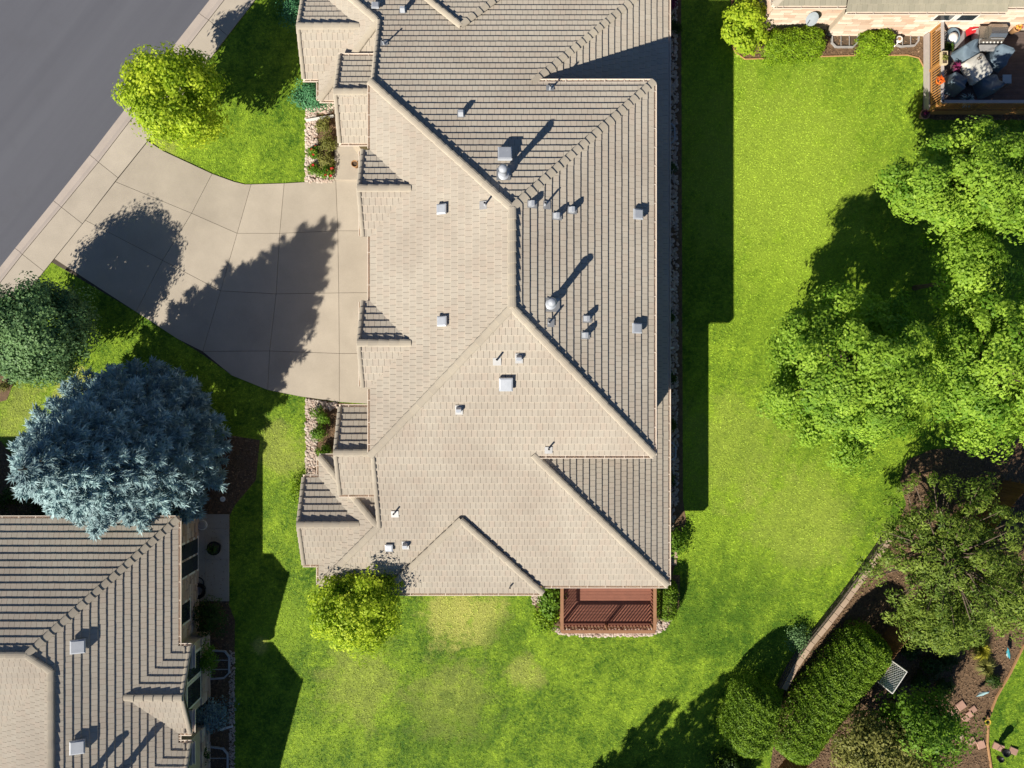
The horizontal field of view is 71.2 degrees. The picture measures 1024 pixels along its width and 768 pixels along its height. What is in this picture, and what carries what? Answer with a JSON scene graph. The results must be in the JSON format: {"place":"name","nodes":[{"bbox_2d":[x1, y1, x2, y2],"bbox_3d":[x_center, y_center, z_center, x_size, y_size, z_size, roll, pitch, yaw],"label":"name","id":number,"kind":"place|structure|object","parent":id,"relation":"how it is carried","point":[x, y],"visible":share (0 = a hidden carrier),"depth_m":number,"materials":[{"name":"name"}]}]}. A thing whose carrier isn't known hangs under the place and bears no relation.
{"place":"outdoors","nodes":[
{"label":"outdoors","id":0,"kind":"place"},
{"bbox_2d":[0,0,208,266],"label":"road","id":1,"kind":"structure","parent":0,"point":[61,63],"depth_m":35.09,"materials":[{"name":"grey asphalt"}]},
{"bbox_2d":[0,0,254,296],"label":"sidewalk","id":2,"kind":"structure","parent":0,"point":[49,243],"depth_m":34.95,"materials":[{"name":"concrete"}]},
{"bbox_2d":[52,142,370,403],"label":"driveway","id":3,"kind":"structure","parent":0,"point":[264,286],"depth_m":34.95,"materials":[{"name":"concrete"}]},
{"bbox_2d":[199,514,228,600],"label":"patio","id":4,"kind":"structure","parent":0,"point":[217,523],"depth_m":34.94,"materials":[{"name":"concrete"}]},
{"bbox_2d":[206,541,220,555],"bbox_3d":[-14.422,7.941,34.595,0.724,0.690,0.683,0,90,0],"label":"planter pot","id":5,"kind":"object","parent":4,"relation":"on","point":[213,548],"visible":1,"depth_m":34.52,"materials":[{"name":"black ceramic"}]},
{"bbox_2d":[335,140,369,179],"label":"entry walk","id":6,"kind":"structure","parent":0,"point":[345,156],"depth_m":34.84,"materials":[{"name":"concrete"}]},
{"bbox_2d":[0,0,1023,767],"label":"lawn","id":7,"kind":"structure","parent":0,"point":[702,460],"depth_m":35.00,"materials":[{"name":"green plant"}]},
{"bbox_2d":[0,374,13,401],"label":"mulch bed","id":8,"kind":"object","parent":7,"relation":"on","point":[4,395],"visible":0.57,"depth_m":34.99,"materials":[{"name":"brown soil"}]},
{"bbox_2d":[0,270,105,388],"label":"round tree","id":9,"kind":"object","parent":7,"relation":"on","point":[27,311],"visible":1,"depth_m":31.31,"materials":[{"name":"green plant"}]},
{"bbox_2d":[0,516,210,767],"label":"stone house","id":10,"kind":"structure","parent":7,"relation":"on","point":[101,642],"depth_m":31.21,"materials":[{"name":"tile"}]},
{"bbox_2d":[182,597,190,625],"bbox_3d":[-15.344,10.700,33.375,0.112,1.350,1.100,0,90,0],"label":"window","id":11,"kind":"structure","parent":10,"relation":"in","point":[186,608],"depth_m":33.58,"materials":[{"name":"black glass"}]},
{"bbox_2d":[182,536,198,579],"bbox_3d":[-15.344,8.250,33.850,0.112,2.100,1.700,0,90,0],"label":"patio door","id":12,"kind":"structure","parent":10,"relation":"in","point":[189,549],"depth_m":34.00,"materials":[{"name":"white paint"}]},
{"bbox_2d":[185,673,200,708],"bbox_3d":[-14.789,14.320,33.200,0.082,1.500,1.200,0,90,0],"label":"window","id":13,"kind":"structure","parent":10,"relation":"in","point":[193,689],"depth_m":33.11,"materials":[{"name":"black glass"}]},
{"bbox_2d":[187,647,200,684],"bbox_3d":[-14.789,13.080,33.200,0.082,1.500,1.200,0,90,0],"label":"window","id":14,"kind":"structure","parent":10,"relation":"in","point":[193,672],"depth_m":33.42,"materials":[{"name":"black glass"}]},
{"bbox_2d":[5,355,232,542],"bbox_3d":[-17.486,3.009,30.148,8.713,9.704,8.761,0,90,0],"label":"blue spruce","id":15,"kind":"object","parent":7,"relation":"on","point":[73,453],"visible":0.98,"depth_m":29.77,"materials":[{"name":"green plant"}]},
{"bbox_2d":[0,436,259,767],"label":"foundation bed","id":16,"kind":"object","parent":7,"relation":"on","point":[214,497],"visible":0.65,"depth_m":34.99,"materials":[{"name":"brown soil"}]},
{"bbox_2d":[0,486,19,512],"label":"shrub","id":17,"kind":"object","parent":16,"relation":"on","point":[8,499],"visible":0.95,"depth_m":34.47,"materials":[{"name":"green plant"}]},
{"bbox_2d":[19,494,46,515],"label":"shrub","id":18,"kind":"object","parent":16,"relation":"on","point":[37,505],"visible":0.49,"depth_m":34.50,"materials":[{"name":"green plant"}]},
{"bbox_2d":[199,632,219,676],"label":"shrub","id":19,"kind":"object","parent":16,"relation":"on","point":[205,662],"visible":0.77,"depth_m":33.86,"materials":[{"name":"green plant"}]},
{"bbox_2d":[192,594,227,638],"bbox_3d":[-14.462,11.174,34.481,2.305,1.063,1.910,40,90,0],"label":"shrub","id":20,"kind":"object","parent":16,"relation":"on","point":[206,612],"visible":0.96,"depth_m":34.26,"materials":[{"name":"green plant"}]},
{"bbox_2d":[196,695,239,734],"bbox_3d":[-14.498,16.013,34.579,2.655,0.869,1.895,0,90,0],"label":"dwarf spruce","id":21,"kind":"object","parent":16,"relation":"on","point":[211,710],"visible":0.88,"depth_m":34.42,"materials":[{"name":"blue plant"}]},
{"bbox_2d":[210,746,228,767],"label":"window well","id":22,"kind":"object","parent":16,"relation":"on","point":[221,761],"depth_m":34.98,"materials":[{"name":"metal"}]},
{"bbox_2d":[210,649,229,679],"bbox_3d":[-14.281,13.706,34.940,1.004,0.120,1.469,0,90,0],"label":"window well","id":23,"kind":"object","parent":16,"relation":"on","point":[224,675],"depth_m":34.98,"materials":[{"name":"metal"}]},
{"bbox_2d":[228,650,235,767],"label":"cobbles","id":24,"kind":"object","parent":16,"relation":"on","point":[230,709],"visible":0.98,"depth_m":34.95,"materials":[{"name":"grey stone"}]},
{"bbox_2d":[111,41,233,151],"bbox_3d":[-15.039,-12.964,32.486,5.086,5.066,4.836,0,90,0],"label":"street maple","id":25,"kind":"object","parent":7,"relation":"on","point":[150,82],"visible":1,"depth_m":30.88,"materials":[{"name":"green plant"}]},
{"bbox_2d":[274,0,299,34],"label":"juniper","id":26,"kind":"object","parent":7,"relation":"on","point":[292,6],"visible":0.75,"depth_m":34.29,"materials":[{"name":"green plant"}]},
{"bbox_2d":[287,470,307,511],"bbox_3d":[-10.252,5.228,34.750,1.377,0.537,2.202,0,90,0],"label":"flower strip","id":27,"kind":"object","parent":7,"relation":"on","point":[296,490],"visible":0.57,"depth_m":34.67,"materials":[{"name":"green plant"}]},
{"bbox_2d":[306,103,336,181],"bbox_3d":[-8.273,-12.483,35.019,3.622,0.062,5.287,0,90,0],"label":"planting bed","id":28,"kind":"object","parent":7,"relation":"on","point":[331,133],"visible":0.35,"depth_m":34.99,"materials":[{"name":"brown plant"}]},
{"bbox_2d":[286,78,332,113],"bbox_3d":[-9.654,-13.878,34.420,2.325,1.188,1.786,0,90,0],"label":"juniper","id":29,"kind":"object","parent":28,"relation":"on","point":[306,95],"visible":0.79,"depth_m":34.16,"materials":[{"name":"green plant"}]},
{"bbox_2d":[306,145,318,158],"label":"shrub","id":30,"kind":"object","parent":28,"relation":"on","point":[312,151],"visible":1,"depth_m":34.59,"materials":[{"name":"green plant"}]},
{"bbox_2d":[306,162,321,176],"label":"shrub","id":31,"kind":"object","parent":28,"relation":"on","point":[312,168],"visible":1,"depth_m":34.60,"materials":[{"name":"green plant"}]},
{"bbox_2d":[304,103,334,182],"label":"cobbles","id":32,"kind":"object","parent":28,"relation":"on","point":[311,141],"visible":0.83,"depth_m":34.93,"materials":[{"name":"beige stone"}]},
{"bbox_2d":[313,115,331,135],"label":"shrub","id":33,"kind":"object","parent":28,"relation":"on","point":[322,125],"visible":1,"depth_m":34.49,"materials":[{"name":"green plant"}]},
{"bbox_2d":[317,152,336,169],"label":"shrub","id":34,"kind":"object","parent":28,"relation":"on","point":[326,159],"visible":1,"depth_m":34.57,"materials":[{"name":"green plant"}]},
{"bbox_2d":[319,165,334,179],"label":"shrub","id":35,"kind":"object","parent":28,"relation":"on","point":[326,171],"visible":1,"depth_m":34.61,"materials":[{"name":"green plant"}]},
{"bbox_2d":[318,133,337,152],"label":"shrub","id":36,"kind":"object","parent":28,"relation":"on","point":[328,142],"visible":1,"depth_m":34.53,"materials":[{"name":"green plant"}]},
{"bbox_2d":[305,398,347,474],"bbox_3d":[-8.175,3.170,35.019,4.406,0.062,5.018,0,90,0],"label":"planting bed","id":37,"kind":"object","parent":7,"relation":"on","point":[332,420],"visible":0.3,"depth_m":34.99,"materials":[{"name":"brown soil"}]},
{"bbox_2d":[309,423,327,441],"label":"shrub","id":38,"kind":"object","parent":37,"relation":"on","point":[317,432],"visible":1,"depth_m":34.54,"materials":[{"name":"green plant"}]},
{"bbox_2d":[308,405,330,424],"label":"shrub","id":39,"kind":"object","parent":37,"relation":"on","point":[320,415],"visible":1,"depth_m":34.59,"materials":[{"name":"green plant"}]},
{"bbox_2d":[304,398,337,474],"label":"cobbles","id":40,"kind":"object","parent":37,"relation":"on","point":[311,456],"visible":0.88,"depth_m":34.93,"materials":[{"name":"beige stone"}]},
{"bbox_2d":[314,442,332,455],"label":"shrub","id":41,"kind":"object","parent":37,"relation":"on","point":[324,449],"visible":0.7,"depth_m":34.64,"materials":[{"name":"green plant"}]},
{"bbox_2d":[304,564,404,667],"bbox_3d":[-7.062,10.145,32.650,4.595,4.715,5.042,0,90,0],"label":"ornamental tree","id":42,"kind":"object","parent":7,"relation":"on","point":[343,619],"visible":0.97,"depth_m":31.07,"materials":[{"name":"green plant"}]},
{"bbox_2d":[296,0,670,595],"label":"duplex house","id":43,"kind":"structure","parent":7,"relation":"on","point":[505,430],"depth_m":29.41,"materials":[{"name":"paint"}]},
{"bbox_2d":[535,575,679,635],"bbox_3d":[4.577,10.843,35.019,7.294,0.062,2.986,0,90,0],"label":"deck bed","id":44,"kind":"object","parent":7,"relation":"on","point":[676,578],"visible":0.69,"depth_m":34.99,"materials":[{"name":"beige"}]},
{"bbox_2d":[531,606,559,636],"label":"grassy plant","id":45,"kind":"object","parent":44,"relation":"on","point":[541,622],"visible":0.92,"depth_m":34.55,"materials":[{"name":"green plant"}]},
{"bbox_2d":[536,587,566,619],"bbox_3d":[1.957,10.369,34.537,1.576,0.959,2.164,0,90,0],"label":"leafy plant","id":46,"kind":"object","parent":44,"relation":"on","point":[550,600],"visible":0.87,"depth_m":34.28,"materials":[{"name":"green plant"}]},
{"bbox_2d":[531,596,671,637],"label":"cobbles","id":47,"kind":"object","parent":44,"relation":"on","point":[664,625],"visible":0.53,"depth_m":34.93,"materials":[{"name":"beige stone"}]},
{"bbox_2d":[559,588,656,632],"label":"wooden deck","id":48,"kind":"structure","parent":44,"relation":"on","point":[607,607],"depth_m":34.62,"materials":[{"name":"brown wood"}]},
{"bbox_2d":[652,580,679,622],"bbox_3d":[7.448,10.448,34.445,1.333,1.188,2.096,0,90,0],"label":"clipped hedge","id":49,"kind":"object","parent":7,"relation":"on","point":[665,599],"visible":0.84,"depth_m":34.12,"materials":[{"name":"green plant"}]},
{"bbox_2d":[671,0,685,574],"bbox_3d":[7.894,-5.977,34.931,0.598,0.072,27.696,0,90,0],"label":"cobbles","id":50,"kind":"object","parent":7,"relation":"on","point":[675,278],"visible":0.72,"depth_m":34.94,"materials":[{"name":"grey stone"}]},
{"bbox_2d":[671,15,684,35],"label":"shrub","id":51,"kind":"object","parent":50,"relation":"on","point":[676,25],"visible":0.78,"depth_m":34.51,"materials":[{"name":"green plant"}]},
{"bbox_2d":[671,525,689,564],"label":"shrub","id":52,"kind":"object","parent":50,"relation":"on","point":[677,540],"visible":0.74,"depth_m":34.50,"materials":[{"name":"green plant"}]},
{"bbox_2d":[706,746,757,767],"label":"shrub","id":53,"kind":"object","parent":7,"relation":"on","point":[727,763],"visible":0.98,"depth_m":34.45,"materials":[{"name":"green plant"}]},
{"bbox_2d":[714,667,782,758],"bbox_3d":[11.303,15.748,33.716,2.628,2.628,3.917,18,90,0],"label":"arborvitae hedge","id":54,"kind":"object","parent":7,"relation":"on","point":[756,705],"visible":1,"depth_m":33.00,"materials":[{"name":"green plant"}]},
{"bbox_2d":[780,619,813,658],"bbox_3d":[13.840,12.398,34.707,1.589,0.619,1.924,0,90,0],"label":"ground plant","id":55,"kind":"object","parent":7,"relation":"on","point":[797,638],"visible":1,"depth_m":34.60,"materials":[{"name":"teal plant"}]},
{"bbox_2d":[777,535,891,690],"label":"retaining wall","id":56,"kind":"structure","parent":7,"relation":"on","point":[830,616],"depth_m":34.57,"materials":[{"name":"stone block"}]},
{"bbox_2d":[755,280,949,478],"bbox_3d":[14.312,-0.212,31.136,7.383,7.770,8.390,0,90,0],"label":"shade tree","id":57,"kind":"object","parent":7,"relation":"on","point":[843,395],"visible":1,"depth_m":28.92,"materials":[{"name":"green plant"}]},
{"bbox_2d":[732,0,1023,119],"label":"foundation bed","id":58,"kind":"object","parent":7,"relation":"on","point":[852,50],"visible":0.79,"depth_m":34.99,"materials":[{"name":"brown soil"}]},
{"bbox_2d":[720,0,770,58],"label":"lilac bush","id":59,"kind":"object","parent":58,"relation":"on","point":[743,17],"visible":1,"depth_m":33.65,"materials":[{"name":"green plant"}]},
{"bbox_2d":[757,25,826,66],"bbox_3d":[13.557,-16.382,34.393,3.180,1.283,1.878,0,90,0],"label":"clipped hedge","id":60,"kind":"object","parent":58,"relation":"on","point":[796,47],"visible":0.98,"depth_m":34.07,"materials":[{"name":"green plant"}]},
{"bbox_2d":[731,0,923,65],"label":"bed edging","id":61,"kind":"object","parent":58,"relation":"on","point":[834,55],"visible":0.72,"depth_m":34.94,"materials":[{"name":"concrete"}]},
{"bbox_2d":[831,35,858,47],"bbox_3d":[16.264,-16.778,34.940,1.346,0.120,0.710,0,90,0],"label":"window well","id":62,"kind":"object","parent":58,"relation":"on","point":[848,44],"depth_m":34.98,"materials":[{"name":"metal"}]},
{"bbox_2d":[853,28,895,60],"bbox_3d":[17.535,-16.435,34.450,1.883,1.169,1.508,0,90,0],"label":"clipped hedge","id":63,"kind":"object","parent":58,"relation":"on","point":[885,41],"visible":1,"depth_m":34.19,"materials":[{"name":"green plant"}]},
{"bbox_2d":[894,35,919,47],"bbox_3d":[19.262,-16.790,34.940,1.322,0.120,0.685,0,90,0],"label":"window well","id":64,"kind":"object","parent":58,"relation":"on","point":[903,44],"depth_m":34.98,"materials":[{"name":"metal"}]},
{"bbox_2d":[759,0,1023,35],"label":"ledge stone house","id":65,"kind":"structure","parent":7,"relation":"on","point":[897,17],"depth_m":33.14,"materials":[{"name":"beige stone"}]},
{"bbox_2d":[806,12,818,25],"bbox_3d":[13.902,-17.040,33.443,0.597,0.759,0.579,-13,90,0],"label":"satellite dish","id":66,"kind":"object","parent":65,"relation":"attached to","point":[812,18],"visible":1,"depth_m":33.38,"materials":[{"name":"white metal"}]},
{"bbox_2d":[930,15,956,20],"bbox_3d":[20.050,-17.047,33.000,0.960,1.000,0.125,0,90,0],"label":"window","id":67,"kind":"structure","parent":65,"relation":"in","point":[938,17],"depth_m":33.21,"materials":[{"name":"white paint"}]},
{"bbox_2d":[953,15,979,20],"bbox_3d":[21.120,-17.047,33.000,0.960,1.000,0.125,0,90,0],"label":"window","id":68,"kind":"structure","parent":65,"relation":"in","point":[959,17],"depth_m":33.20,"materials":[{"name":"white paint"}]},
{"bbox_2d":[923,20,1023,114],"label":"wooden deck","id":69,"kind":"structure","parent":65,"relation":"attached to","point":[1003,100],"depth_m":34.50,"materials":[{"name":"brown wood"}]},
{"bbox_2d":[940,51,948,65],"bbox_3d":[20.196,-15.228,33.395,0.381,0.250,0.600,0,90,0],"label":"rail planter","id":70,"kind":"object","parent":69,"relation":"on","point":[944,56],"visible":1,"depth_m":33.37,"materials":[{"name":"beige paint"}]},
{"bbox_2d":[940,72,967,96],"bbox_3d":[21.160,-14.357,34.024,0.904,0.927,0.875,31,90,0],"label":"covered chair","id":71,"kind":"object","parent":69,"relation":"on","point":[954,84],"visible":0.98,"depth_m":33.89,"materials":[{"name":"grey fabric"}]},
{"bbox_2d":[945,31,964,47],"bbox_3d":[21.351,-16.695,34.488,0.950,0.020,1.000,0,90,0],"label":"floor mat","id":72,"kind":"object","parent":69,"relation":"on","point":[960,43],"visible":0.27,"depth_m":34.48,"materials":[{"name":"grey fabric"}]},
{"bbox_2d":[945,27,959,43],"bbox_3d":[21.032,-16.597,34.188,0.660,0.540,0.825,0,90,0],"label":"fire bowl","id":73,"kind":"object","parent":72,"relation":"on","point":[953,35],"visible":0.94,"depth_m":34.06,"materials":[{"name":"grey metal"}]},
{"bbox_2d":[951,39,979,62],"bbox_3d":[21.739,-15.794,34.024,0.939,0.928,0.899,-32,90,0],"label":"covered chair","id":74,"kind":"object","parent":69,"relation":"on","point":[967,51],"visible":0.86,"depth_m":33.87,"materials":[{"name":"blue fabric"}]},
{"bbox_2d":[960,53,992,85],"bbox_3d":[22.048,-14.972,34.115,1.123,0.769,1.205,-29,90,0],"label":"covered table","id":75,"kind":"object","parent":69,"relation":"on","point":[977,68],"visible":0.98,"depth_m":33.76,"materials":[{"name":"fabric"}]},
{"bbox_2d":[972,74,1004,98],"bbox_3d":[22.737,-14.268,34.024,0.941,0.927,0.898,-21,90,0],"label":"covered chair","id":76,"kind":"object","parent":69,"relation":"on","point":[988,86],"visible":0.89,"depth_m":33.89,"materials":[{"name":"blue fabric"}]},
{"bbox_2d":[971,24,1008,50],"bbox_3d":[22.559,-16.314,33.860,1.170,1.080,1.050,0,90,0],"label":"gas grill","id":77,"kind":"object","parent":69,"relation":"on","point":[990,36],"visible":1,"depth_m":33.60,"materials":[{"name":"silver metal"}]},
{"bbox_2d":[985,44,1014,72],"bbox_3d":[23.214,-15.548,34.024,0.940,0.928,0.901,21,90,0],"label":"covered chair","id":78,"kind":"object","parent":69,"relation":"on","point":[999,56],"visible":0.89,"depth_m":33.88,"materials":[{"name":"blue fabric"}]},
{"bbox_2d":[770,437,1023,767],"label":"raised bed","id":79,"kind":"object","parent":7,"relation":"on","point":[857,601],"visible":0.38,"depth_m":34.98,"materials":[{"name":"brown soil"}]},
{"bbox_2d":[762,617,891,765],"bbox_3d":[15.055,14.679,33.830,2.644,2.430,7.700,38,90,0],"label":"arborvitae hedge","id":80,"kind":"object","parent":79,"relation":"on","point":[868,646],"visible":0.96,"depth_m":33.05,"materials":[{"name":"green plant"}]},
{"bbox_2d":[877,660,906,693],"bbox_3d":[17.485,13.463,33.612,0.069,2.775,1.243,34,90,0],"label":"lattice trellis","id":81,"kind":"object","parent":79,"relation":"on","point":[893,679],"visible":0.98,"depth_m":32.82,"materials":[{"name":"white paint"}]},
{"bbox_2d":[778,479,1023,767],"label":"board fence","id":82,"kind":"object","parent":79,"relation":"on","point":[1007,493],"visible":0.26,"depth_m":34.15,"materials":[{"name":"brown wood"}]},
{"bbox_2d":[900,641,921,661],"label":"fern","id":83,"kind":"object","parent":79,"relation":"on","point":[909,653],"visible":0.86,"depth_m":34.60,"materials":[{"name":"green plant"}]},
{"bbox_2d":[853,471,1023,645],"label":"pine tree","id":84,"kind":"object","parent":79,"relation":"on","point":[943,554],"visible":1,"depth_m":31.15,"materials":[{"name":"green plant"}]},
{"bbox_2d":[889,589,991,657],"bbox_3d":[19.784,11.009,33.222,4.192,3.576,3.578,-35,90,0],"label":"pine tree","id":85,"kind":"object","parent":79,"relation":"on","point":[934,636],"visible":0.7,"depth_m":32.11,"materials":[{"name":"green plant"}]},
{"bbox_2d":[873,114,1023,261],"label":"shade tree","id":86,"kind":"object","parent":7,"relation":"on","point":[990,152],"visible":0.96,"depth_m":29.47,"materials":[{"name":"green plant"}]},
{"bbox_2d":[912,231,1023,316],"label":"shade tree","id":87,"kind":"object","parent":7,"relation":"on","point":[985,264],"visible":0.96,"depth_m":30.22,"materials":[{"name":"green plant"}]},
{"bbox_2d":[916,280,1023,464],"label":"shade tree","id":88,"kind":"object","parent":7,"relation":"on","point":[983,404],"visible":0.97,"depth_m":29.16,"materials":[{"name":"green plant"}]},
{"bbox_2d":[986,644,1023,767],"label":"bed edging","id":89,"kind":"object","parent":7,"relation":"on","point":[998,694],"visible":0.98,"depth_m":34.91,"materials":[{"name":"concrete"}]},
{"bbox_2d":[813,497,1023,767],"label":"mulch yard","id":90,"kind":"structure","parent":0,"point":[964,690],"depth_m":34.98,"materials":[{"name":"brown wood"}]},
{"bbox_2d":[829,697,951,767],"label":"olive shrub tree","id":91,"kind":"object","parent":90,"relation":"on","point":[882,748],"visible":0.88,"depth_m":31.79,"materials":[{"name":"green plant"}]},
{"bbox_2d":[910,668,930,690],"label":"fern","id":92,"kind":"object","parent":90,"relation":"on","point":[919,678],"visible":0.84,"depth_m":34.61,"materials":[{"name":"green plant"}]},
{"bbox_2d":[872,682,988,767],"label":"olive shrub tree","id":93,"kind":"object","parent":90,"relation":"on","point":[935,727],"visible":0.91,"depth_m":31.32,"materials":[{"name":"green plant"}]},
{"bbox_2d":[933,676,955,700],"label":"fern","id":94,"kind":"object","parent":90,"relation":"on","point":[948,686],"visible":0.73,"depth_m":34.59,"materials":[{"name":"green plant"}]},
{"bbox_2d":[936,652,961,671],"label":"fern","id":95,"kind":"object","parent":90,"relation":"on","point":[949,661],"visible":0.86,"depth_m":34.59,"materials":[{"name":"green plant"}]},
{"bbox_2d":[962,546,1023,647],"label":"pine tree","id":96,"kind":"object","parent":90,"relation":"on","point":[1017,610],"visible":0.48,"depth_m":31.87,"materials":[{"name":"green plant"}]},
{"bbox_2d":[985,673,1003,688],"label":"round shrub","id":97,"kind":"object","parent":90,"relation":"on","point":[994,680],"visible":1,"depth_m":34.59,"materials":[{"name":"green plant"}]},
{"bbox_2d":[969,637,991,660],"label":"ornamental grass","id":98,"kind":"object","parent":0,"point":[979,651],"depth_m":34.60,"materials":[{"name":"yellow plant"}]},
{"bbox_2d":[975,656,995,677],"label":"ornamental grass","id":99,"kind":"object","parent":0,"point":[985,666],"depth_m":34.73,"materials":[{"name":"yellow plant"}]},
{"bbox_3d":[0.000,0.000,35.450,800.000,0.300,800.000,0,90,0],"label":"ground","id":100,"kind":"structure","parent":0,"visible":0},
{"bbox_2d":[0,0,223,282],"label":"curb","id":101,"kind":"structure","parent":100,"relation":"on","point":[190,34],"depth_m":35.06,"materials":[{"name":"concrete"}]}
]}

